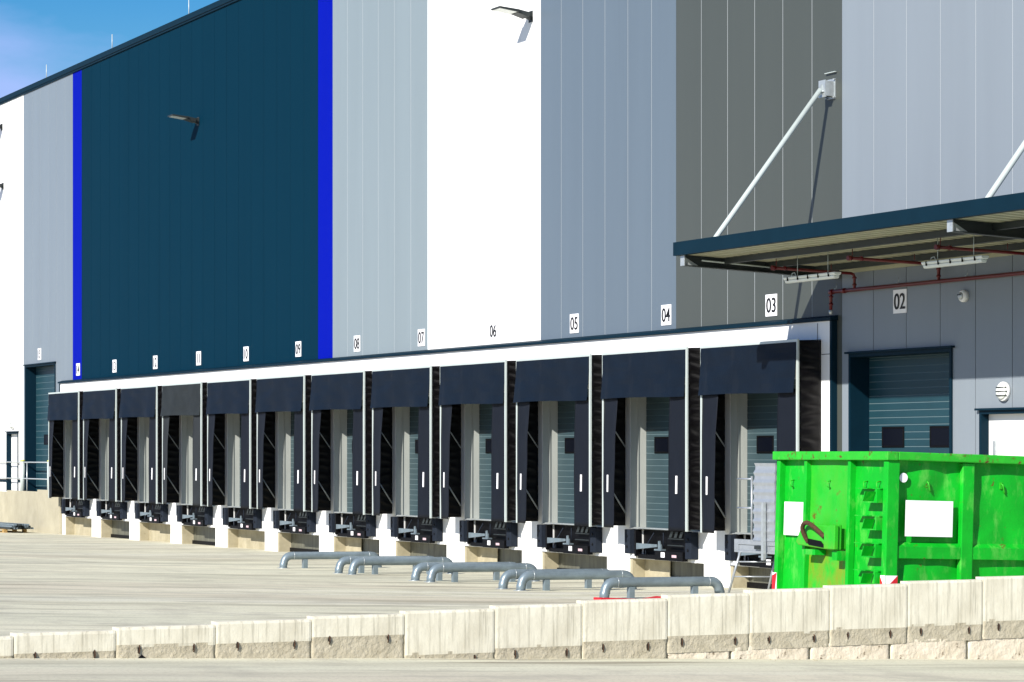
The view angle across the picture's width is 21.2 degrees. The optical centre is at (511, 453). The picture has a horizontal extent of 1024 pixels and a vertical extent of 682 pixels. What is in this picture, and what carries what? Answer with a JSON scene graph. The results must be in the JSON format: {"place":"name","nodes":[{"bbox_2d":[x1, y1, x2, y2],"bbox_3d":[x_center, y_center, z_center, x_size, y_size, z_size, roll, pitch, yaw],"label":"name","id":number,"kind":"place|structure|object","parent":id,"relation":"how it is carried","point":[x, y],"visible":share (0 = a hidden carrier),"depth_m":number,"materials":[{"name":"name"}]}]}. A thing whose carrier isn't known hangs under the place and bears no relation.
{"place":"outdoors","nodes":[
{"label":"outdoors","id":0,"kind":"place"},
{"bbox_2d":[0,0,217,97],"label":"sky","id":1,"kind":"structure","parent":0,"point":[59,35],"materials":[{"name":"blue"}]},
{"bbox_2d":[0,530,1023,681],"bbox_3d":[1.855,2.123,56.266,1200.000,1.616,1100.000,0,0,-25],"label":"ground","id":2,"kind":"structure","parent":0,"point":[56,582],"depth_m":38.04,"materials":[{"name":"concrete"}]},
{"bbox_2d":[0,635,12,657],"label":"concrete block","id":3,"kind":"object","parent":2,"relation":"on","point":[6,646],"depth_m":25.46,"materials":[{"name":"beige concrete"}]},
{"bbox_2d":[0,529,27,532],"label":"pallet","id":4,"kind":"object","parent":2,"relation":"on","point":[13,531],"visible":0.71,"depth_m":93.24,"materials":[{"name":"brown wood"}]},
{"bbox_2d":[0,522,33,528],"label":"steel profiles","id":5,"kind":"object","parent":4,"relation":"on","point":[4,525],"visible":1,"depth_m":92.89,"materials":[{"name":"silver metal"}]},
{"bbox_2d":[0,490,61,533],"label":"ramp wall","id":6,"kind":"structure","parent":2,"relation":"on","point":[39,511],"depth_m":94.20,"materials":[{"name":"concrete"}]},
{"bbox_2d":[0,460,47,490],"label":"guard rail","id":7,"kind":"object","parent":6,"relation":"on","point":[22,478],"visible":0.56,"depth_m":95.73,"materials":[{"name":"metal"}]},
{"bbox_2d":[10,630,115,657],"bbox_3d":[-4.213,1.838,25.760,0.980,0.327,0.163,0,0,-25],"label":"concrete block","id":8,"kind":"object","parent":2,"relation":"on","point":[78,644],"depth_m":25.71,"materials":[{"name":"beige concrete"}]},
{"bbox_2d":[112,624,214,657],"bbox_3d":[-3.321,1.841,26.185,0.980,0.387,0.163,0,0,-25],"label":"concrete block","id":9,"kind":"object","parent":2,"relation":"on","point":[179,641],"depth_m":26.13,"materials":[{"name":"beige concrete"}]},
{"bbox_2d":[211,619,310,657],"bbox_3d":[-2.429,1.843,26.610,0.980,0.447,0.163,0,0,-25],"label":"concrete block","id":10,"kind":"object","parent":2,"relation":"on","point":[280,638],"depth_m":26.55,"materials":[{"name":"beige concrete"}]},
{"bbox_2d":[279,551,383,567],"bbox_3d":[-3.987,2.373,60.453,2.510,0.417,0.260,1,0,-25],"label":"wheel guide","id":11,"kind":"object","parent":2,"relation":"on","point":[288,556],"visible":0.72,"depth_m":60.23,"materials":[{"name":"metal"}]},
{"bbox_2d":[307,613,403,657],"bbox_3d":[-1.537,1.846,27.035,0.980,0.507,0.163,0,0,-25],"label":"concrete block","id":12,"kind":"object","parent":2,"relation":"on","point":[361,636],"depth_m":26.98,"materials":[{"name":"beige concrete"}]},
{"bbox_2d":[335,556,443,572],"bbox_3d":[-2.587,2.360,57.513,2.510,0.417,0.260,1,0,-25],"label":"wheel guide","id":13,"kind":"object","parent":2,"relation":"on","point":[342,562],"visible":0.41,"depth_m":57.08,"materials":[{"name":"metal"}]},
{"bbox_2d":[347,557,451,574],"bbox_3d":[-2.273,2.356,56.854,2.510,0.417,0.260,1,0,-26],"label":"wheel guide","id":14,"kind":"object","parent":2,"relation":"on","point":[374,562],"visible":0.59,"depth_m":56.64,"materials":[{"name":"metal"}]},
{"bbox_2d":[399,608,493,658],"bbox_3d":[-0.645,1.850,27.460,0.980,0.566,0.163,0,0,-25],"label":"concrete block","id":15,"kind":"object","parent":2,"relation":"on","point":[457,633],"depth_m":27.40,"materials":[{"name":"beige concrete"}]},
{"bbox_2d":[408,562,517,580],"bbox_3d":[-0.866,2.343,53.899,2.510,0.417,0.260,1,0,-25],"label":"wheel guide","id":16,"kind":"object","parent":2,"relation":"on","point":[419,568],"visible":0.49,"depth_m":53.50,"materials":[{"name":"metal"}]},
{"bbox_2d":[424,563,540,581],"bbox_3d":[-0.551,2.340,53.238,2.510,0.417,0.260,1,0,-26],"label":"wheel guide","id":17,"kind":"object","parent":2,"relation":"on","point":[454,569],"visible":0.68,"depth_m":53.06,"materials":[{"name":"metal"}]},
{"bbox_2d":[0,0,1023,588],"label":"warehouse","id":18,"kind":"structure","parent":2,"relation":"on","point":[324,182],"depth_m":60.93,"materials":[{"name":"grey metal"}]},
{"bbox_2d":[9,421,14,428],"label":"bulkhead lamp","id":19,"kind":"object","parent":18,"relation":"attached to","point":[11,423],"visible":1,"depth_m":97.17,"materials":[{"name":"white paint"}]},
{"bbox_2d":[11,434,16,489],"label":"personnel door","id":20,"kind":"structure","parent":18,"relation":"in","point":[13,436],"depth_m":97.68,"materials":[{"name":"white paint"}]},
{"bbox_2d":[38,348,40,359],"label":"number sign","id":21,"kind":"object","parent":18,"relation":"attached to","point":[39,353],"visible":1,"depth_m":94.20,"materials":[{"name":"white plastic"}]},
{"bbox_2d":[36,366,53,490],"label":"roller door","id":22,"kind":"structure","parent":18,"relation":"in","point":[44,375],"depth_m":95.21,"materials":[{"name":"teal metal"}]},
{"bbox_2d":[47,391,82,499],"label":"dock shelter","id":23,"kind":"object","parent":18,"relation":"attached to","point":[66,405],"visible":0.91,"depth_m":89.81,"materials":[{"name":"fabric"}]},
{"bbox_2d":[61,498,89,517],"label":"dock leveler","id":24,"kind":"object","parent":18,"relation":"attached to","point":[80,508],"visible":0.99,"depth_m":89.69,"materials":[{"name":"black metal"}]},
{"bbox_2d":[76,363,79,375],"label":"number sign","id":25,"kind":"object","parent":18,"relation":"attached to","point":[77,369],"visible":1,"depth_m":90.04,"materials":[{"name":"white plastic"}]},
{"bbox_2d":[82,388,120,501],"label":"dock shelter","id":26,"kind":"object","parent":18,"relation":"attached to","point":[98,404],"visible":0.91,"depth_m":86.08,"materials":[{"name":"fabric"}]},
{"bbox_2d":[96,499,126,520],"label":"dock leveler","id":27,"kind":"object","parent":18,"relation":"attached to","point":[114,510],"visible":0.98,"depth_m":86.18,"materials":[{"name":"black metal"}]},
{"bbox_2d":[112,360,116,372],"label":"number sign","id":28,"kind":"object","parent":18,"relation":"attached to","point":[114,365],"visible":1,"depth_m":86.43,"materials":[{"name":"white plastic"}]},
{"bbox_2d":[119,385,161,503],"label":"dock shelter","id":29,"kind":"object","parent":18,"relation":"attached to","point":[137,401],"visible":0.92,"depth_m":82.31,"materials":[{"name":"fabric"}]},
{"bbox_2d":[135,501,167,523],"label":"dock leveler","id":30,"kind":"object","parent":18,"relation":"attached to","point":[155,513],"visible":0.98,"depth_m":82.46,"materials":[{"name":"black metal"}]},
{"bbox_2d":[153,355,157,368],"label":"number sign","id":31,"kind":"object","parent":18,"relation":"attached to","point":[155,362],"visible":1,"depth_m":82.70,"materials":[{"name":"white plastic"}]},
{"bbox_2d":[160,382,206,505],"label":"dock shelter","id":32,"kind":"object","parent":18,"relation":"attached to","point":[190,398],"visible":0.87,"depth_m":78.61,"materials":[{"name":"fabric"}]},
{"bbox_2d":[168,114,198,125],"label":"wall lamp","id":33,"kind":"object","parent":18,"relation":"attached to","point":[190,119],"visible":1,"depth_m":78.92,"materials":[{"name":"metal"}]},
{"bbox_2d":[177,504,212,526],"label":"dock leveler","id":34,"kind":"object","parent":18,"relation":"attached to","point":[202,515],"visible":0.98,"depth_m":78.89,"materials":[{"name":"black metal"}]},
{"bbox_2d":[196,351,200,364],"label":"number sign","id":35,"kind":"object","parent":18,"relation":"attached to","point":[198,357],"visible":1,"depth_m":79.11,"materials":[{"name":"white plastic"}]},
{"bbox_2d":[206,378,256,508],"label":"dock shelter","id":36,"kind":"object","parent":18,"relation":"attached to","point":[234,396],"visible":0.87,"depth_m":74.85,"materials":[{"name":"fabric"}]},
{"bbox_2d":[223,506,261,530],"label":"dock leveler","id":37,"kind":"object","parent":18,"relation":"attached to","point":[247,519],"visible":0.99,"depth_m":75.24,"materials":[{"name":"black metal"}]},
{"bbox_2d":[240,410,248,505],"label":"roller door","id":38,"kind":"structure","parent":18,"relation":"in","point":[248,410],"depth_m":76.71,"materials":[{"name":"teal"}]},
{"bbox_2d":[243,346,248,360],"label":"number sign","id":39,"kind":"object","parent":18,"relation":"attached to","point":[245,353],"visible":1,"depth_m":75.47,"materials":[{"name":"white plastic"}]},
{"bbox_2d":[255,374,310,510],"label":"dock shelter","id":40,"kind":"object","parent":18,"relation":"attached to","point":[287,393],"visible":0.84,"depth_m":71.20,"materials":[{"name":"fabric"}]},
{"bbox_2d":[273,509,315,534],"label":"dock leveler","id":41,"kind":"object","parent":18,"relation":"attached to","point":[301,522],"visible":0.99,"depth_m":71.68,"materials":[{"name":"black metal"}]},
{"bbox_2d":[291,402,302,508],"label":"roller door","id":42,"kind":"structure","parent":18,"relation":"in","point":[292,412],"depth_m":73.04,"materials":[{"name":"teal"}]},
{"bbox_2d":[295,341,300,356],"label":"number sign","id":43,"kind":"object","parent":18,"relation":"attached to","point":[297,348],"visible":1,"depth_m":71.88,"materials":[{"name":"white plastic"}]},
{"bbox_2d":[309,370,371,514],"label":"dock shelter","id":44,"kind":"object","parent":18,"relation":"attached to","point":[337,390],"visible":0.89,"depth_m":67.55,"materials":[{"name":"fabric"}]},
{"bbox_2d":[329,512,375,538],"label":"dock leveler","id":45,"kind":"object","parent":18,"relation":"attached to","point":[358,526],"visible":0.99,"depth_m":68.02,"materials":[{"name":"black metal"}]},
{"bbox_2d":[347,399,362,511],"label":"roller door","id":46,"kind":"structure","parent":18,"relation":"in","point":[349,411],"depth_m":69.40,"materials":[{"name":"teal"}]},
{"bbox_2d":[354,335,359,351],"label":"number sign","id":47,"kind":"object","parent":18,"relation":"attached to","point":[357,343],"visible":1,"depth_m":68.19,"materials":[{"name":"white plastic"}]},
{"bbox_2d":[370,365,439,517],"bbox_3d":[-2.428,-0.264,64.305,0.611,3.497,3.470,0,0,-25],"label":"dock shelter","id":48,"kind":"object","parent":18,"relation":"attached to","point":[401,387],"visible":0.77,"depth_m":63.71,"materials":[{"name":"fabric"}]},
{"bbox_2d":[391,515,442,543],"bbox_3d":[-2.222,1.782,64.470,0.306,0.635,2.720,0,0,-25],"label":"dock leveler","id":49,"kind":"object","parent":18,"relation":"attached to","point":[423,530],"visible":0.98,"depth_m":64.41,"materials":[{"name":"black metal"}]},
{"bbox_2d":[410,396,429,515],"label":"roller door","id":50,"kind":"structure","parent":18,"relation":"in","point":[414,411],"depth_m":65.66,"materials":[{"name":"teal"}]},
{"bbox_2d":[418,329,424,345],"bbox_3d":[-2.138,-2.726,64.620,0.016,0.400,0.400,0,0,-25],"label":"number sign","id":51,"kind":"object","parent":18,"relation":"attached to","point":[421,337],"visible":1,"depth_m":64.60,"materials":[{"name":"white plastic"}]},
{"bbox_2d":[439,360,515,521],"bbox_3d":[-0.704,-0.268,60.696,0.603,3.497,3.470,0,0,-25],"label":"dock shelter","id":52,"kind":"object","parent":18,"relation":"attached to","point":[488,382],"visible":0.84,"depth_m":59.92,"materials":[{"name":"fabric"}]},
{"bbox_2d":[479,404,491,518],"bbox_3d":[-0.100,0.069,60.974,0.040,2.837,2.983,0,0,-25],"label":"roller door","id":53,"kind":"structure","parent":18,"relation":"in","point":[485,410],"depth_m":62.02,"materials":[{"name":"teal"}]},
{"bbox_2d":[459,518,517,549],"bbox_3d":[-0.502,1.782,60.858,0.306,0.635,2.720,0,0,-25],"label":"dock leveler","id":54,"kind":"object","parent":18,"relation":"attached to","point":[489,533],"visible":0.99,"depth_m":60.84,"materials":[{"name":"black metal"}]},
{"bbox_2d":[489,322,496,339],"bbox_3d":[-0.418,-2.722,61.009,0.016,0.400,0.400,0,0,-25],"label":"number sign","id":55,"kind":"object","parent":18,"relation":"attached to","point":[492,330],"visible":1,"depth_m":61.01,"materials":[{"name":"white plastic"}]},
{"bbox_2d":[491,6,532,22],"bbox_3d":[0.025,-9.452,59.105,0.858,0.264,0.440,0,0,-25],"label":"wall lamp","id":56,"kind":"object","parent":18,"relation":"attached to","point":[522,14],"visible":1,"depth_m":59.05,"materials":[{"name":"metal"}]},
{"bbox_2d":[513,354,601,526],"bbox_3d":[1.010,-0.264,57.082,0.616,3.497,3.470,0,0,-25],"label":"dock shelter","id":57,"kind":"object","parent":18,"relation":"attached to","point":[560,378],"visible":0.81,"depth_m":56.26,"materials":[{"name":"fabric"}]},
{"bbox_2d":[537,522,601,555],"bbox_3d":[1.218,1.782,57.247,0.306,0.635,2.720,0,0,-25],"label":"dock leveler","id":58,"kind":"object","parent":18,"relation":"attached to","point":[570,538],"visible":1,"depth_m":57.21,"materials":[{"name":"black metal"}]},
{"bbox_2d":[558,389,588,523],"bbox_3d":[1.620,0.069,57.363,0.040,2.837,2.983,0,0,-25],"label":"roller door","id":59,"kind":"structure","parent":18,"relation":"in","point":[566,409],"depth_m":58.33,"materials":[{"name":"teal"}]},
{"bbox_2d":[570,313,578,332],"bbox_3d":[1.302,-2.718,57.398,0.016,0.400,0.400,0,0,-25],"label":"number sign","id":60,"kind":"object","parent":18,"relation":"attached to","point":[574,323],"visible":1,"depth_m":57.38,"materials":[{"name":"white plastic"}]},
{"bbox_2d":[601,347,699,531],"bbox_3d":[2.736,-0.268,53.473,0.603,3.497,3.470,0,0,-25],"label":"dock shelter","id":61,"kind":"object","parent":18,"relation":"attached to","point":[673,374],"visible":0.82,"depth_m":52.50,"materials":[{"name":"fabric"}]},
{"bbox_2d":[625,527,697,562],"bbox_3d":[2.938,1.782,53.636,0.306,0.635,2.720,0,0,-25],"label":"dock leveler","id":62,"kind":"object","parent":18,"relation":"attached to","point":[665,544],"visible":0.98,"depth_m":53.58,"materials":[{"name":"black metal"}]},
{"bbox_2d":[646,390,684,527],"bbox_3d":[3.340,0.069,53.752,0.040,2.837,2.983,0,0,-25],"label":"roller door","id":63,"kind":"structure","parent":18,"relation":"in","point":[657,408],"depth_m":54.68,"materials":[{"name":"teal"}]},
{"bbox_2d":[661,304,670,325],"bbox_3d":[3.022,-2.714,53.787,0.016,0.400,0.400,0,0,-25],"label":"number sign","id":64,"kind":"object","parent":18,"relation":"attached to","point":[665,314],"visible":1,"depth_m":53.77,"materials":[{"name":"white plastic"}]},
{"bbox_2d":[725,532,774,567],"bbox_3d":[4.658,1.782,50.025,0.306,0.635,2.720,0,0,-25],"label":"dock leveler","id":65,"kind":"object","parent":18,"relation":"attached to","point":[731,555],"visible":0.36,"depth_m":50.83,"materials":[{"name":"metal"}]},
{"bbox_2d":[698,339,820,532],"bbox_3d":[4.452,-0.264,49.860,0.611,3.497,3.470,0,0,-25],"label":"dock shelter","id":66,"kind":"object","parent":18,"relation":"attached to","point":[757,367],"visible":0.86,"depth_m":49.59,"materials":[{"name":"fabric"}]},
{"bbox_2d":[765,294,776,316],"bbox_3d":[4.742,-2.710,50.175,0.016,0.400,0.400,0,0,-25],"label":"number sign","id":67,"kind":"object","parent":18,"relation":"attached to","point":[770,304],"visible":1,"depth_m":50.16,"materials":[{"name":"white plastic"}]},
{"bbox_2d":[747,379,795,532],"bbox_3d":[5.060,0.069,50.140,0.040,2.837,2.983,0,0,-25],"label":"roller door","id":68,"kind":"structure","parent":18,"relation":"in","point":[761,407],"depth_m":51.09,"materials":[{"name":"teal"}]},
{"bbox_2d":[673,71,1023,275],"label":"canopy","id":69,"kind":"object","parent":18,"relation":"attached to","point":[990,220],"visible":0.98,"depth_m":43.59,"materials":[{"name":"metal"}]},
{"bbox_2d":[783,256,840,283],"bbox_3d":[4.950,-3.094,45.335,0.157,0.489,1.600,0,0,-25],"label":"tube light","id":70,"kind":"object","parent":69,"relation":"hanging from","point":[812,277],"visible":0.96,"depth_m":45.27,"materials":[{"name":"white plastic"}]},
{"bbox_2d":[921,235,988,268],"bbox_3d":[6.714,-3.094,41.633,0.157,0.489,1.600,0,0,-25],"label":"tube light","id":71,"kind":"object","parent":69,"relation":"hanging from","point":[937,263],"visible":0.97,"depth_m":41.53,"materials":[{"name":"white plastic"}]},
{"bbox_2d":[770,238,1023,314],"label":"sprinkler pipe","id":72,"kind":"object","parent":18,"relation":"attached to","point":[831,292],"visible":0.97,"depth_m":44.93,"materials":[{"name":"metal"}]},
{"bbox_2d":[893,289,906,313],"bbox_3d":[6.557,-2.570,46.365,0.016,0.400,0.400,0,0,-25],"label":"number sign","id":73,"kind":"object","parent":18,"relation":"attached to","point":[900,301],"visible":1,"depth_m":46.34,"materials":[{"name":"white plastic"}]},
{"bbox_2d":[869,353,948,452],"bbox_3d":[6.884,-0.085,46.544,0.040,3.170,3.000,0,0,-25],"label":"roller door","id":74,"kind":"structure","parent":18,"relation":"in","point":[909,395],"depth_m":46.77,"materials":[{"name":"teal"}]},
{"bbox_2d":[957,290,968,301],"bbox_3d":[7.319,-2.560,44.624,0.143,0.200,0.200,0,0,-25],"label":"alarm siren","id":75,"kind":"object","parent":18,"relation":"attached to","point":[963,295],"visible":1,"depth_m":44.57,"materials":[{"name":"white paint"}]},
{"bbox_2d":[995,382,1010,400],"bbox_3d":[7.788,-0.985,43.640,0.142,0.308,0.311,0,0,-25],"label":"bulkhead lamp","id":76,"kind":"object","parent":18,"relation":"attached to","point":[1003,391],"visible":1,"depth_m":43.56,"materials":[{"name":"white paint"}]},
{"bbox_2d":[989,414,1023,455],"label":"personnel door","id":77,"kind":"structure","parent":18,"relation":"in","point":[1006,431],"depth_m":43.84,"materials":[{"name":"white paint"}]},
{"bbox_2d":[489,603,581,658],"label":"concrete block","id":78,"kind":"structure","parent":2,"relation":"on","point":[538,631],"depth_m":27.82,"materials":[{"name":"beige concrete"}]},
{"bbox_2d":[496,568,619,588],"bbox_3d":[0.850,2.327,50.298,2.510,0.417,0.260,1,0,-25],"label":"wheel guide","id":79,"kind":"object","parent":2,"relation":"on","point":[506,576],"visible":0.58,"depth_m":49.89,"materials":[{"name":"metal"}]},
{"bbox_2d":[514,570,639,590],"bbox_3d":[1.177,2.324,49.610,2.510,0.417,0.260,1,0,-25],"label":"wheel guide","id":80,"kind":"object","parent":2,"relation":"on","point":[546,577],"visible":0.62,"depth_m":49.45,"materials":[{"name":"metal"}]},
{"bbox_2d":[576,598,666,658],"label":"concrete block","id":81,"kind":"structure","parent":2,"relation":"on","point":[624,628],"depth_m":28.24,"materials":[{"name":"beige concrete"}]},
{"bbox_2d":[594,596,660,599],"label":"red beam","id":82,"kind":"structure","parent":2,"relation":"on","point":[599,598],"depth_m":44.23,"materials":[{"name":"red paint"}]},
{"bbox_2d":[599,576,724,598],"bbox_3d":[2.567,2.310,46.692,2.510,0.417,0.260,1,0,-25],"label":"wheel guide","id":83,"kind":"object","parent":2,"relation":"on","point":[632,583],"visible":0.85,"depth_m":46.58,"materials":[{"name":"metal"}]},
{"bbox_2d":[667,651,728,658],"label":"footing block","id":84,"kind":"structure","parent":2,"relation":"on","point":[709,655],"depth_m":28.65,"materials":[{"name":"concrete"}]},
{"bbox_2d":[661,593,748,652],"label":"concrete block","id":85,"kind":"structure","parent":84,"relation":"on","point":[709,622],"depth_m":28.67,"materials":[{"name":"beige concrete"}]},
{"bbox_2d":[727,463,776,592],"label":"work platform","id":86,"kind":"structure","parent":2,"relation":"on","point":[762,541],"depth_m":47.58,"materials":[{"name":"metal"}]},
{"bbox_2d":[729,645,808,658],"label":"footing block","id":87,"kind":"structure","parent":2,"relation":"on","point":[785,653],"depth_m":29.00,"materials":[{"name":"concrete"}]},
{"bbox_2d":[743,588,828,648],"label":"concrete block","id":88,"kind":"structure","parent":87,"relation":"on","point":[790,618],"depth_m":29.09,"materials":[{"name":"beige concrete"}]},
{"bbox_2d":[809,642,888,658],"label":"footing block","id":89,"kind":"structure","parent":2,"relation":"on","point":[876,651],"depth_m":29.44,"materials":[{"name":"concrete"}]},
{"bbox_2d":[823,584,906,645],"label":"concrete block","id":90,"kind":"structure","parent":89,"relation":"on","point":[865,614],"depth_m":29.51,"materials":[{"name":"beige concrete"}]},
{"bbox_2d":[772,451,1023,588],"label":"waste container","id":91,"kind":"object","parent":2,"relation":"on","point":[863,517],"visible":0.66,"depth_m":32.47,"materials":[{"name":"green metal"}]},
{"bbox_2d":[889,638,966,658],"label":"footing block","id":92,"kind":"structure","parent":2,"relation":"on","point":[940,649],"depth_m":29.86,"materials":[{"name":"concrete"}]},
{"bbox_2d":[900,579,982,641],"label":"concrete block","id":93,"kind":"structure","parent":92,"relation":"on","point":[948,610],"depth_m":29.95,"materials":[{"name":"beige concrete"}]},
{"bbox_2d":[966,636,1023,659],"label":"footing block","id":94,"kind":"structure","parent":2,"relation":"on","point":[1004,649],"depth_m":30.25,"materials":[{"name":"concrete"}]},
{"bbox_2d":[976,576,1023,638],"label":"concrete block","id":95,"kind":"structure","parent":94,"relation":"on","point":[1003,606],"depth_m":30.28,"materials":[{"name":"beige concrete"}]},
{"bbox_2d":[44,658,1017,660],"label":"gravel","id":96,"kind":"structure","parent":0,"point":[507,659],"depth_m":27.68,"materials":[{"name":"beige gravel"}]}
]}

